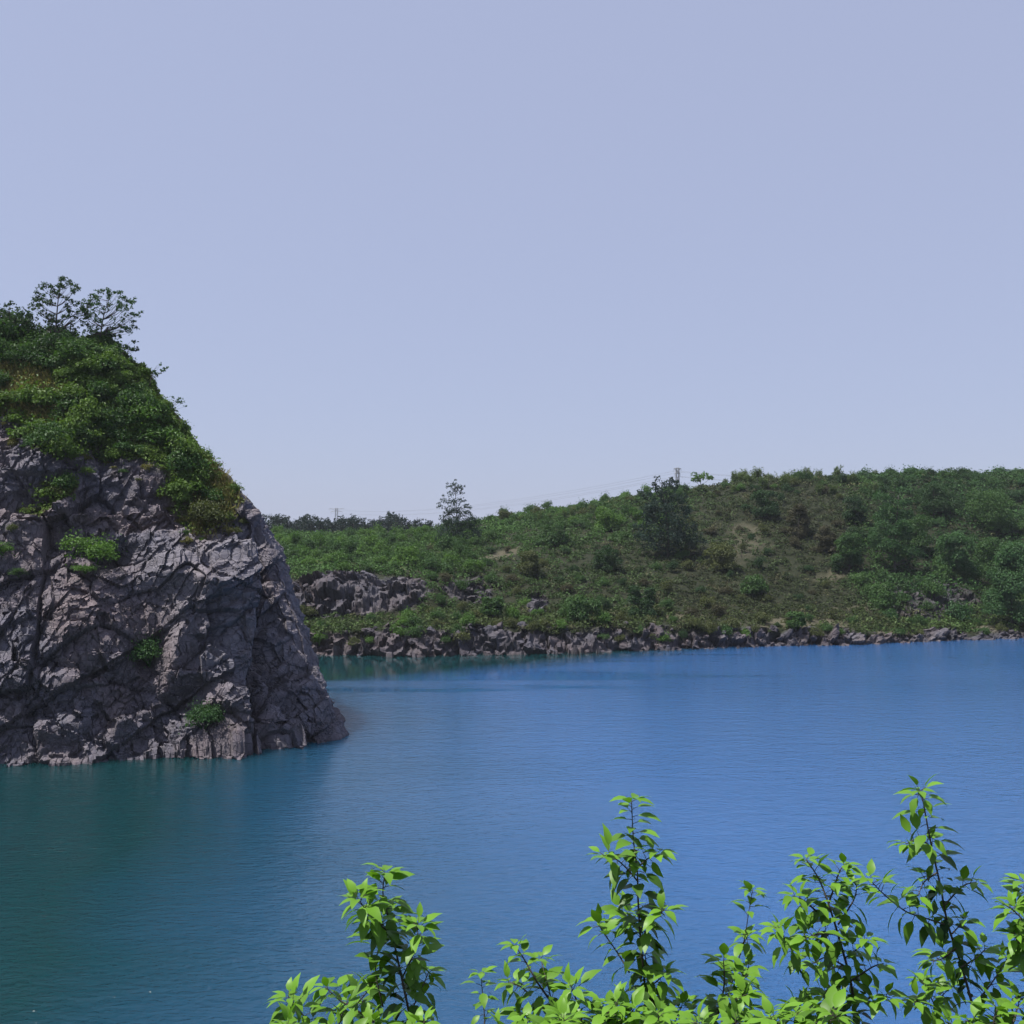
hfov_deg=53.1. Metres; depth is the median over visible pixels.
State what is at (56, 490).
crag bush
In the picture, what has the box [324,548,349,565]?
hillside bush
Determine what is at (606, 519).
bush
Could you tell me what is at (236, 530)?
crag tuft
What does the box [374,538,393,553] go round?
hillside bush
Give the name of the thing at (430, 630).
boulder
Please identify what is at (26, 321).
crest tree
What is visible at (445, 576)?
hillside bush
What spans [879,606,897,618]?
hillside bush
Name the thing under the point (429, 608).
hillside bush
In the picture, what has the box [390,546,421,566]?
bush
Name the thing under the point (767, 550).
hillside bush
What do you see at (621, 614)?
hillside bush
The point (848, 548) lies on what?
hillside tree
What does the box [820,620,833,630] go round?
hillside bush
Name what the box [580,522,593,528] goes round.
hillside bush
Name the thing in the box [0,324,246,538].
cap brush
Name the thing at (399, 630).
hillside bush
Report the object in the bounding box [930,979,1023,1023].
sapling
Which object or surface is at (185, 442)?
shrub
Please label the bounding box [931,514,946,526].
hillside bush
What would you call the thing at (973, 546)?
hillside bush
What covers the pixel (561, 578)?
hillside bush
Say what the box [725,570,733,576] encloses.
hillside bush
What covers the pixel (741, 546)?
hillside bush
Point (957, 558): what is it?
hillside tree
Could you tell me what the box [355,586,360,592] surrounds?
boulder
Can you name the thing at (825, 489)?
hillside bush
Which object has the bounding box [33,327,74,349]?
shrub
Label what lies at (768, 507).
hillside tree
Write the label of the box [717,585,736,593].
hillside bush
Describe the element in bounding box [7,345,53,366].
shrub
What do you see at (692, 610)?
hillside bush
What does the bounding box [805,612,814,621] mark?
hillside bush
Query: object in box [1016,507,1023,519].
hillside bush
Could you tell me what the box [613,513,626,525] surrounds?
hillside bush
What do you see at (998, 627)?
hillside bush
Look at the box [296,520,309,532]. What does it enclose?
pine
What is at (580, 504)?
hillside bush
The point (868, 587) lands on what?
hillside bush
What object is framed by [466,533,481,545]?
hillside bush
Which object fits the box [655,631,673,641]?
hillside bush
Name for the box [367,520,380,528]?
pine
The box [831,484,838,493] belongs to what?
bamboo clump
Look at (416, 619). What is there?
hillside bush
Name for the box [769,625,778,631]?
boulder
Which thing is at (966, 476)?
crest bush
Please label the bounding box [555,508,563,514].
crest bush
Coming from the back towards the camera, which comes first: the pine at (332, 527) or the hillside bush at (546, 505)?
the pine at (332, 527)
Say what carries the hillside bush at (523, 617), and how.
on the hill
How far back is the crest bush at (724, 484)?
237.01 m
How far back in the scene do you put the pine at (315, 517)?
354.29 m
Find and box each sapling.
[267,972,402,1023]
[271,1001,439,1023]
[340,863,447,1023]
[461,966,497,1023]
[490,990,590,1023]
[494,935,575,1022]
[543,963,654,1023]
[576,793,687,1013]
[582,993,698,1023]
[668,943,770,1023]
[672,994,780,1023]
[714,880,769,1023]
[745,984,856,1023]
[758,847,908,1023]
[848,774,1020,1022]
[902,966,966,1023]
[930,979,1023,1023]
[990,873,1023,1018]
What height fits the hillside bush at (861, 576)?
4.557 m
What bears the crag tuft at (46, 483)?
on the rock crag
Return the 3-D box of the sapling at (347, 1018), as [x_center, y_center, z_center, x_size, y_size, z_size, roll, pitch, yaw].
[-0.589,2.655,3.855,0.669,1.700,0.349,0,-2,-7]
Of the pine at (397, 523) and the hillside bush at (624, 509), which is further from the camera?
the pine at (397, 523)
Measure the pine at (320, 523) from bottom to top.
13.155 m
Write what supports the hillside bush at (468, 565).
on the hill
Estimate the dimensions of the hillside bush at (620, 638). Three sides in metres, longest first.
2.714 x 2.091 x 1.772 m
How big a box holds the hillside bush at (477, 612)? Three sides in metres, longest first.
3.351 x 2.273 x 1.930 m
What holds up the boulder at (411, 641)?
on the hill
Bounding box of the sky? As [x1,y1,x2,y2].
[0,0,1023,528]
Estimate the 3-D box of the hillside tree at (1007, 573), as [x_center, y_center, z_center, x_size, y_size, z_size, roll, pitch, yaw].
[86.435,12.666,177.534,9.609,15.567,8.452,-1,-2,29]
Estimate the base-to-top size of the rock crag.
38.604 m
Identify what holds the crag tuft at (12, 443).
on the rock crag
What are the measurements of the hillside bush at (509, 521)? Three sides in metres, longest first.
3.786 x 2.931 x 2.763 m
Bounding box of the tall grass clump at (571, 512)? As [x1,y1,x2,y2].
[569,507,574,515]
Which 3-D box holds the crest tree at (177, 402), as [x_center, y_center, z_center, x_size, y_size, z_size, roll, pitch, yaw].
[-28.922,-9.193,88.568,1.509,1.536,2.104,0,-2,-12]
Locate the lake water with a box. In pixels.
[0,638,1023,1023]
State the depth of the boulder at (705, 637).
156.97 m
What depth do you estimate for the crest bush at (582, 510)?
229.50 m
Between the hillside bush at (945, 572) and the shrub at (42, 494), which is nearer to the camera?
the shrub at (42, 494)
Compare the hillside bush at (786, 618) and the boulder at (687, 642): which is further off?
the hillside bush at (786, 618)
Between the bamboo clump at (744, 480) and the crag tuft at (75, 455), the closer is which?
the crag tuft at (75, 455)
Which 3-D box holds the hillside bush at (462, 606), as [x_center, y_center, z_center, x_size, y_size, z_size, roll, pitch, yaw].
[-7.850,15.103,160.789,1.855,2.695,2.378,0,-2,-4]
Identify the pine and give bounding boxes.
[266,514,275,527]
[270,516,283,528]
[272,513,290,530]
[283,518,295,531]
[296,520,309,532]
[298,514,307,529]
[302,517,313,531]
[303,514,313,530]
[308,515,318,530]
[316,519,328,531]
[327,520,338,532]
[335,517,350,532]
[344,517,356,529]
[351,517,365,529]
[364,519,372,529]
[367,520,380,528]
[382,519,391,531]
[383,511,397,529]
[384,515,396,528]
[392,514,399,524]
[397,515,410,530]
[411,518,423,527]
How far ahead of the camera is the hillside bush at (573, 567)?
187.53 m
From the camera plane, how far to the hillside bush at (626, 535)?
204.23 m
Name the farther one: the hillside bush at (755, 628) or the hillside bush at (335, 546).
the hillside bush at (335, 546)
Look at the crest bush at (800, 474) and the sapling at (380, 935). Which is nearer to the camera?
the sapling at (380, 935)
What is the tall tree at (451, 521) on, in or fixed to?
on the hill
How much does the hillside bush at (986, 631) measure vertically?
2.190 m
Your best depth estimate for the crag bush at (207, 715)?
74.57 m
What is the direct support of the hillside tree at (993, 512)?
on the hill
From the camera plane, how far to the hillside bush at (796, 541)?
202.17 m
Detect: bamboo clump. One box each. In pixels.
[730,470,738,481]
[730,484,736,492]
[737,472,744,480]
[738,468,749,475]
[740,472,751,482]
[745,473,755,483]
[750,466,763,477]
[758,476,767,488]
[774,471,790,485]
[814,469,822,479]
[814,482,824,493]
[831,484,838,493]
[832,465,843,475]
[846,471,857,482]
[870,482,878,491]
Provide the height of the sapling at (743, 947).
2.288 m
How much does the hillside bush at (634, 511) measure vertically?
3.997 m
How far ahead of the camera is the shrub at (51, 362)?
87.18 m
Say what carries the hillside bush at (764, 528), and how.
on the hill
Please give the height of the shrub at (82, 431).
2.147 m
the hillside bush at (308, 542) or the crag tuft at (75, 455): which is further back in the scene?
the hillside bush at (308, 542)
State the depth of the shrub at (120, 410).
84.97 m
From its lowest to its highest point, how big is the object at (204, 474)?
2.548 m
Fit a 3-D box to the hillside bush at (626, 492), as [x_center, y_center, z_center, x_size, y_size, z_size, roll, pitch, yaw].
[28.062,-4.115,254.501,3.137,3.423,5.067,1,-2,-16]
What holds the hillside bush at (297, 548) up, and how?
on the hill
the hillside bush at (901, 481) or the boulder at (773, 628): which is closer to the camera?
the boulder at (773, 628)
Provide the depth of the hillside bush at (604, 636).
152.54 m
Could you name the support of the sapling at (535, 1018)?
on the near bank
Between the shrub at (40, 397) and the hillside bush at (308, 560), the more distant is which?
the hillside bush at (308, 560)
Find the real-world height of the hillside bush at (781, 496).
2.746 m
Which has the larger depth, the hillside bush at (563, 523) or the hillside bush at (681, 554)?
the hillside bush at (563, 523)
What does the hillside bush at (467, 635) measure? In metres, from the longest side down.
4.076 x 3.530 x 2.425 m
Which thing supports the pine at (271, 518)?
on the hill
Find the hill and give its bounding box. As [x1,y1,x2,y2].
[288,476,1023,657]
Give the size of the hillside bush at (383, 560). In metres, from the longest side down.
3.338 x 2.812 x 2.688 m
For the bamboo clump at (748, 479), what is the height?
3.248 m
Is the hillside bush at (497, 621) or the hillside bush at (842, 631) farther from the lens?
the hillside bush at (842, 631)
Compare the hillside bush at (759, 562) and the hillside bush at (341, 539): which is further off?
the hillside bush at (341, 539)
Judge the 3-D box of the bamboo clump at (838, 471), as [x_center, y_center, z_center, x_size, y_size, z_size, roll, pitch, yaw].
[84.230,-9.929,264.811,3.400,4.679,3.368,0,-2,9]
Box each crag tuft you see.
[7,437,18,446]
[38,478,50,486]
[64,451,79,459]
[78,465,96,475]
[80,454,93,460]
[117,467,128,472]
[140,462,153,471]
[153,491,166,498]
[174,515,188,524]
[179,535,193,543]
[223,525,232,535]
[224,513,233,520]
[231,525,242,533]
[238,515,249,525]
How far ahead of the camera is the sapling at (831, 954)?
4.37 m
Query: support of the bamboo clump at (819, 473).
on the hill
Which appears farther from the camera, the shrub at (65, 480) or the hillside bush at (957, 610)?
the hillside bush at (957, 610)
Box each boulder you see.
[292,582,300,588]
[306,602,314,606]
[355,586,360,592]
[361,628,374,634]
[364,649,370,654]
[408,638,417,644]
[426,626,435,634]
[445,649,453,655]
[483,651,491,654]
[485,641,495,648]
[496,622,502,628]
[517,621,525,629]
[526,599,543,607]
[619,642,627,648]
[648,623,656,631]
[685,639,690,645]
[702,634,708,640]
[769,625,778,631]
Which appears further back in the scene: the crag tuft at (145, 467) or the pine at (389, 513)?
the pine at (389, 513)
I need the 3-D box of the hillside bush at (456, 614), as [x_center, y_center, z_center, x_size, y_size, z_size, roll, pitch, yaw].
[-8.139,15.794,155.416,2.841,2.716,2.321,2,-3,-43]
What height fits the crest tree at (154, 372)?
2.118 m
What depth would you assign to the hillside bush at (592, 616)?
154.97 m
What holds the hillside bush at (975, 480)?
on the hill
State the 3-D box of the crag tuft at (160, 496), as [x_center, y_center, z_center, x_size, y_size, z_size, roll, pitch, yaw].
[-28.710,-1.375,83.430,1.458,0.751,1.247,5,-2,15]
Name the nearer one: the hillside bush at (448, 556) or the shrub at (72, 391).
the shrub at (72, 391)
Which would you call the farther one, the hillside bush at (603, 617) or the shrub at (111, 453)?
the hillside bush at (603, 617)
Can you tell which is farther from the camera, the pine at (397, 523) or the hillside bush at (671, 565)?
the pine at (397, 523)
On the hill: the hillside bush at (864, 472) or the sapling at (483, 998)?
the hillside bush at (864, 472)
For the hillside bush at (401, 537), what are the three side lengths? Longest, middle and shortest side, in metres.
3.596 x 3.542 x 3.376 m
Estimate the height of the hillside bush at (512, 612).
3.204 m
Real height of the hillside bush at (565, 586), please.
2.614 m
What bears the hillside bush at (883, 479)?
on the hill
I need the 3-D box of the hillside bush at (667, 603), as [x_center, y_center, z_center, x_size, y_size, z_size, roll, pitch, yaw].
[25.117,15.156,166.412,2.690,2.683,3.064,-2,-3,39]
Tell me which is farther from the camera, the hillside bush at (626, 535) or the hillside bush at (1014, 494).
the hillside bush at (1014, 494)
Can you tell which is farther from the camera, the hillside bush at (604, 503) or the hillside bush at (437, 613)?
the hillside bush at (604, 503)
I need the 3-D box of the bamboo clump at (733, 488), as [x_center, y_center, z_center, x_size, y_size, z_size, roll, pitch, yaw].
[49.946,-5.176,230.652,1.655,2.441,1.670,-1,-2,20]
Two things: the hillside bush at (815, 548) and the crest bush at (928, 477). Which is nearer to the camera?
the hillside bush at (815, 548)
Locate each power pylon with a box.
[329,508,343,518]
[674,468,680,486]
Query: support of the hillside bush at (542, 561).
on the hill
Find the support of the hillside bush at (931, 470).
on the hill
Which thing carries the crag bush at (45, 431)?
on the rock crag
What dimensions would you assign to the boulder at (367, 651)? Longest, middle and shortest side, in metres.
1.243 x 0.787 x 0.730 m
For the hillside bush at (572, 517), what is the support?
on the hill
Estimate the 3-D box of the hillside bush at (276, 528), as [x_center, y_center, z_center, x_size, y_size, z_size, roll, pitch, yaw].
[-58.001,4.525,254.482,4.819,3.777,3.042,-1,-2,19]
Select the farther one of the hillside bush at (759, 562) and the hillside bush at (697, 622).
the hillside bush at (759, 562)
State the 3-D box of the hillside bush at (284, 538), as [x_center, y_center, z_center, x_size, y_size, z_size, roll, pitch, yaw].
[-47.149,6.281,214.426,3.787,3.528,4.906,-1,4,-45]
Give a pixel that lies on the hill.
(338, 587)
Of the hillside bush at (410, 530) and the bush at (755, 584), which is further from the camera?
the hillside bush at (410, 530)
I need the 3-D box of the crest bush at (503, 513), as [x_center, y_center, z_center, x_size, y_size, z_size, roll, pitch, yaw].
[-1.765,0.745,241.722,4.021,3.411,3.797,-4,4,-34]
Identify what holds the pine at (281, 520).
on the hill
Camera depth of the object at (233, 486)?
85.70 m
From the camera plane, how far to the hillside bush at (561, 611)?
160.19 m
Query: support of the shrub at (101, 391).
on the cap brush
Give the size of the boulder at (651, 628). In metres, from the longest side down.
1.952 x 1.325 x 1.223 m
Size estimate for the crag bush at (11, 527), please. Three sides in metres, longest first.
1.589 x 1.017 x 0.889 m
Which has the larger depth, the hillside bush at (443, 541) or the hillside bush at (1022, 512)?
the hillside bush at (1022, 512)
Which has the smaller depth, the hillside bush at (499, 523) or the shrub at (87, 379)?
the shrub at (87, 379)
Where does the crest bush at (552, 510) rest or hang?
on the hill
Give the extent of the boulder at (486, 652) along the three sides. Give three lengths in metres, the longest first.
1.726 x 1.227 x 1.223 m
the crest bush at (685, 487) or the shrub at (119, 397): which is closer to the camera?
the shrub at (119, 397)
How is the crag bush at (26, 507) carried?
on the rock crag
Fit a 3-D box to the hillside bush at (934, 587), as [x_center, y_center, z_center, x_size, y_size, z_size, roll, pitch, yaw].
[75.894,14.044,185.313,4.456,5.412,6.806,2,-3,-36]
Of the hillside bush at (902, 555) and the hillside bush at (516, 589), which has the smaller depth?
the hillside bush at (516, 589)
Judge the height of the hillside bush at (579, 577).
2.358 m
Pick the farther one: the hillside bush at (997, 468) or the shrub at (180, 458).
the hillside bush at (997, 468)
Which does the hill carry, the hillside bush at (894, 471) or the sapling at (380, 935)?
the hillside bush at (894, 471)
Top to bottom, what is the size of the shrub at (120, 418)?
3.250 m
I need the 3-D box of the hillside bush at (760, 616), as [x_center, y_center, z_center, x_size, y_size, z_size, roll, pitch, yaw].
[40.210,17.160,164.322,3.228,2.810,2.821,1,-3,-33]
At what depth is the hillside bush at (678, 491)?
232.89 m
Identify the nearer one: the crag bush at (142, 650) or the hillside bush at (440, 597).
the crag bush at (142, 650)
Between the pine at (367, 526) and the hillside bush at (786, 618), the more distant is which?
the pine at (367, 526)
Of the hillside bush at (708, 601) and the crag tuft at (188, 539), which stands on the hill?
the hillside bush at (708, 601)
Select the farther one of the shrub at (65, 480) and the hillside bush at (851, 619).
the hillside bush at (851, 619)
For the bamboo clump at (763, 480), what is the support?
on the hill
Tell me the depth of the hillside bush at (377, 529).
250.36 m
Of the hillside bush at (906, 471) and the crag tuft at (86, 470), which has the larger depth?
the hillside bush at (906, 471)
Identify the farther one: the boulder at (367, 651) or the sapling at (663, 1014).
the boulder at (367, 651)
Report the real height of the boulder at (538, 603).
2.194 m
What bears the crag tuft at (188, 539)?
on the rock crag
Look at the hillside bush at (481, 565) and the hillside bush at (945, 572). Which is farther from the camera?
the hillside bush at (945, 572)
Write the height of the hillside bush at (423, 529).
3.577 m
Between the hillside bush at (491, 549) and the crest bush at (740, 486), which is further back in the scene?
the crest bush at (740, 486)
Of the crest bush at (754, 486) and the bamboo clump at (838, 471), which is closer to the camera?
the crest bush at (754, 486)
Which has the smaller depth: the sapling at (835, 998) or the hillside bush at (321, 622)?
the sapling at (835, 998)
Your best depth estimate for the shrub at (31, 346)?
88.29 m
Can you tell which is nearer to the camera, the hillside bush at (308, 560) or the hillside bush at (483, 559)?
the hillside bush at (308, 560)
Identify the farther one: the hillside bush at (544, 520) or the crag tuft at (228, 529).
the hillside bush at (544, 520)
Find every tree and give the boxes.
[0,300,38,341]
[27,275,94,337]
[76,287,142,339]
[114,340,138,354]
[149,364,168,385]
[169,396,186,409]
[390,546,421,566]
[433,479,485,541]
[479,596,503,618]
[516,551,540,576]
[537,521,568,544]
[564,594,601,622]
[591,545,622,570]
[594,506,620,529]
[626,585,656,616]
[630,475,708,556]
[691,472,713,487]
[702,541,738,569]
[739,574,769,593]
[749,489,780,519]
[785,610,805,631]
[786,502,811,533]
[813,525,838,553]
[829,531,867,571]
[841,494,868,523]
[867,486,926,572]
[867,581,899,609]
[898,513,933,549]
[914,480,953,517]
[935,531,976,580]
[945,467,970,477]
[963,486,1016,529]
[973,536,1020,571]
[980,540,1023,627]
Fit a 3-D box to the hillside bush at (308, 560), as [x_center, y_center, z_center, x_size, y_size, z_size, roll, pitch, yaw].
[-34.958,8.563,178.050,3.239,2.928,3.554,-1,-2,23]
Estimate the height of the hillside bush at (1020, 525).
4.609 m
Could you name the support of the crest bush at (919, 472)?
on the hill
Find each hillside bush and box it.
[269,524,286,532]
[274,532,285,539]
[275,536,289,550]
[279,535,290,543]
[284,544,301,558]
[285,529,300,544]
[293,543,307,551]
[296,543,319,556]
[300,603,317,617]
[301,536,319,550]
[301,553,319,565]
[312,531,325,547]
[312,631,327,645]
[318,618,328,628]
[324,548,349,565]
[327,539,343,552]
[334,532,351,544]
[337,559,351,569]
[339,537,359,554]
[342,552,355,561]
[345,635,360,645]
[358,560,373,571]
[361,532,380,546]
[363,612,376,620]
[364,636,373,643]
[371,523,386,533]
[372,553,389,564]
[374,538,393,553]
[377,530,391,537]
[377,548,392,559]
[384,534,397,543]
[387,561,402,569]
[389,524,406,533]
[389,623,404,636]
[395,533,407,540]
[396,606,417,618]
[396,612,413,625]
[403,623,423,637]
[404,613,423,626]
[406,524,416,533]
[414,524,429,533]
[414,552,428,562]
[420,553,443,569]
[425,570,438,580]
[425,604,438,612]
[427,607,445,619]
[431,616,443,627]
[434,531,453,550]
[434,593,447,604]
[435,558,454,573]
[437,548,460,559]
[439,570,452,582]
[440,551,459,566]
[440,635,451,642]
[448,620,468,634]
[449,608,465,619]
[450,533,466,545]
[451,628,470,644]
[452,540,464,554]
[454,577,470,590]
[456,600,467,611]
[458,611,477,625]
[460,557,475,573]
[461,548,478,558]
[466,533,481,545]
[469,609,483,616]
[474,555,485,568]
[478,556,493,564]
[482,570,498,584]
[483,526,501,539]
[485,546,495,553]
[491,519,503,525]
[492,617,504,624]
[497,504,510,517]
[499,564,511,571]
[503,605,520,618]
[504,518,515,525]
[504,545,511,551]
[504,572,518,582]
[505,615,519,627]
[510,583,527,594]
[516,597,530,605]
[518,614,531,621]
[522,504,534,511]
[522,508,536,519]
[525,620,539,633]
[531,607,543,615]
[534,509,548,519]
[534,513,555,526]
[538,557,549,566]
[539,615,550,625]
[541,499,552,509]
[550,516,566,529]
[551,575,565,581]
[551,616,568,629]
[557,580,573,592]
[557,602,569,618]
[559,545,570,553]
[565,515,588,527]
[567,515,578,521]
[568,562,578,570]
[574,573,586,579]
[575,497,588,510]
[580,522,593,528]
[583,611,598,624]
[592,574,608,586]
[595,608,611,628]
[597,632,610,638]
[598,499,612,507]
[599,491,610,501]
[601,597,612,611]
[610,528,632,541]
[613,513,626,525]
[613,633,625,641]
[615,609,631,621]
[617,577,627,585]
[619,489,630,497]
[620,499,635,513]
[627,522,638,528]
[628,505,644,520]
[633,624,645,636]
[637,518,645,525]
[637,578,654,584]
[640,483,652,491]
[644,614,654,620]
[648,562,663,569]
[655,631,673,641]
[658,598,674,608]
[659,578,674,591]
[666,559,678,570]
[667,614,678,623]
[669,488,684,496]
[672,548,692,558]
[677,629,687,640]
[680,560,693,569]
[684,604,700,616]
[684,614,705,633]
[695,585,706,591]
[698,593,716,608]
[701,617,719,636]
[702,525,717,534]
[708,602,730,617]
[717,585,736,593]
[720,623,735,636]
[721,613,743,628]
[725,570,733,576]
[733,524,743,530]
[737,541,747,550]
[740,502,753,510]
[740,627,750,637]
[747,532,756,538]
[748,623,760,632]
[753,555,765,567]
[754,611,772,622]
[757,593,772,600]
[758,522,769,533]
[763,546,771,554]
[777,492,784,500]
[779,525,788,532]
[780,615,792,624]
[787,534,802,548]
[791,592,804,599]
[795,528,807,538]
[803,564,814,570]
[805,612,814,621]
[806,545,825,552]
[807,622,824,639]
[820,578,831,587]
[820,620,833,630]
[821,486,829,493]
[828,560,843,572]
[831,517,846,526]
[837,473,848,482]
[839,511,860,520]
[839,626,845,635]
[845,614,863,623]
[847,567,875,585]
[850,464,877,477]
[856,577,878,595]
[873,566,888,575]
[875,475,889,482]
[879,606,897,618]
[881,464,900,474]
[885,474,911,487]
[888,543,909,564]
[894,627,905,636]
[895,590,913,603]
[900,464,925,475]
[905,616,915,622]
[913,613,928,626]
[915,575,950,599]
[916,598,939,610]
[919,464,936,474]
[928,550,947,569]
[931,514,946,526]
[932,559,962,583]
[943,469,960,477]
[944,597,978,620]
[958,534,979,552]
[960,558,986,583]
[967,478,983,486]
[968,618,981,624]
[974,625,991,634]
[981,520,1010,534]
[986,474,1001,484]
[989,466,1007,471]
[990,621,1011,630]
[1000,498,1019,509]
[1006,489,1023,500]
[1011,518,1023,533]
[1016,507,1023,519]
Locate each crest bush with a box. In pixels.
[496,509,512,518]
[530,503,546,517]
[546,508,557,512]
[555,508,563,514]
[577,506,589,514]
[624,495,635,502]
[637,489,652,498]
[681,484,689,491]
[720,481,731,487]
[735,482,745,491]
[749,482,762,489]
[778,482,793,490]
[788,469,804,479]
[801,470,815,480]
[915,469,925,476]
[923,473,932,481]
[938,468,950,476]
[958,473,971,480]
[971,469,984,481]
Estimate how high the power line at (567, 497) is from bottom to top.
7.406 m
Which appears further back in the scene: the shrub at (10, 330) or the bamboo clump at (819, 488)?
the bamboo clump at (819, 488)
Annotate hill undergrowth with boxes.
[269,467,1023,634]
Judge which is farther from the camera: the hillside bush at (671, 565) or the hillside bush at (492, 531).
the hillside bush at (492, 531)
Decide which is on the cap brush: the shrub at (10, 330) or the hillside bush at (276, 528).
the shrub at (10, 330)
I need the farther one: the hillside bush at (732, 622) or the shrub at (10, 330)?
the hillside bush at (732, 622)
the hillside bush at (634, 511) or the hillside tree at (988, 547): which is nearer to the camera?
the hillside tree at (988, 547)
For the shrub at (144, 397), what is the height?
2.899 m
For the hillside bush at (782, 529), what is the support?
on the hill
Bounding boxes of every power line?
[334,476,722,514]
[336,471,722,511]
[345,476,730,514]
[351,471,731,511]
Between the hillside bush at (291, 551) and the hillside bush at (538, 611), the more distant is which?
the hillside bush at (291, 551)
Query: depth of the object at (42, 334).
90.23 m
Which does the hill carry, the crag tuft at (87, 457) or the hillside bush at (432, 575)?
the hillside bush at (432, 575)
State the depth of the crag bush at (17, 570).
74.90 m
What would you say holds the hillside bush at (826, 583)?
on the hill
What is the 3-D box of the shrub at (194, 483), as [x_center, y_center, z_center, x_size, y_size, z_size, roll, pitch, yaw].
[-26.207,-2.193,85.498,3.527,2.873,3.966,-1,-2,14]
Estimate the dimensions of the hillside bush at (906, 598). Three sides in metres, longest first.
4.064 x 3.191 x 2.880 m
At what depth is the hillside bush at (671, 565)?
188.39 m
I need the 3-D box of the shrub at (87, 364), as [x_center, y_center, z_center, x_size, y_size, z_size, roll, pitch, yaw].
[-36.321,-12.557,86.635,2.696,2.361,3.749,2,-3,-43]
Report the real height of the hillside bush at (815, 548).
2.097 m
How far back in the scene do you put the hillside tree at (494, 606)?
157.09 m
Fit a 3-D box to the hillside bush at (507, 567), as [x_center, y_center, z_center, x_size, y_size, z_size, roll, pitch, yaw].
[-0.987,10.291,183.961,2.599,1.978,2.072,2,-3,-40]
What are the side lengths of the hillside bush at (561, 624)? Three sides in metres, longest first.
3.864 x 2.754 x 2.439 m
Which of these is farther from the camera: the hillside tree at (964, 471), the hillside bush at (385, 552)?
the hillside tree at (964, 471)
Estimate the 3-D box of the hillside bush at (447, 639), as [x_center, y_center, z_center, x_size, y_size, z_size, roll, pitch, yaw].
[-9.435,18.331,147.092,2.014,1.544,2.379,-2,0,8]
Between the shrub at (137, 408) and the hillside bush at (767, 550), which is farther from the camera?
the hillside bush at (767, 550)
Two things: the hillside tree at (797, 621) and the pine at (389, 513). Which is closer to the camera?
the hillside tree at (797, 621)
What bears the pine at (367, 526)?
on the hill
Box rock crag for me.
[0,342,348,766]
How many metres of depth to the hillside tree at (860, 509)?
214.48 m
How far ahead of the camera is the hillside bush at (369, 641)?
146.56 m
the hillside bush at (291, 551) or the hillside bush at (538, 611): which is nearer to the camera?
the hillside bush at (538, 611)
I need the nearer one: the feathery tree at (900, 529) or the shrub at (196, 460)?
the shrub at (196, 460)
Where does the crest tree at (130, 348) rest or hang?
on the cap brush
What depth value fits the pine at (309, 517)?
348.53 m
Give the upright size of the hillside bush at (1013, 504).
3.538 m
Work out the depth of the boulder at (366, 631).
147.28 m
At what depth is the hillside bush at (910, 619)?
174.04 m
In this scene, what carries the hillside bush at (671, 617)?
on the hill
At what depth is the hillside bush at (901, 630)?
167.25 m
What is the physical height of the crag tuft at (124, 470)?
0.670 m
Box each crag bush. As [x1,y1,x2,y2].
[0,540,14,557]
[3,523,18,532]
[8,566,29,576]
[16,505,40,513]
[18,413,76,457]
[45,485,68,497]
[56,527,127,567]
[70,563,99,573]
[126,629,164,667]
[178,697,231,733]
[186,494,231,528]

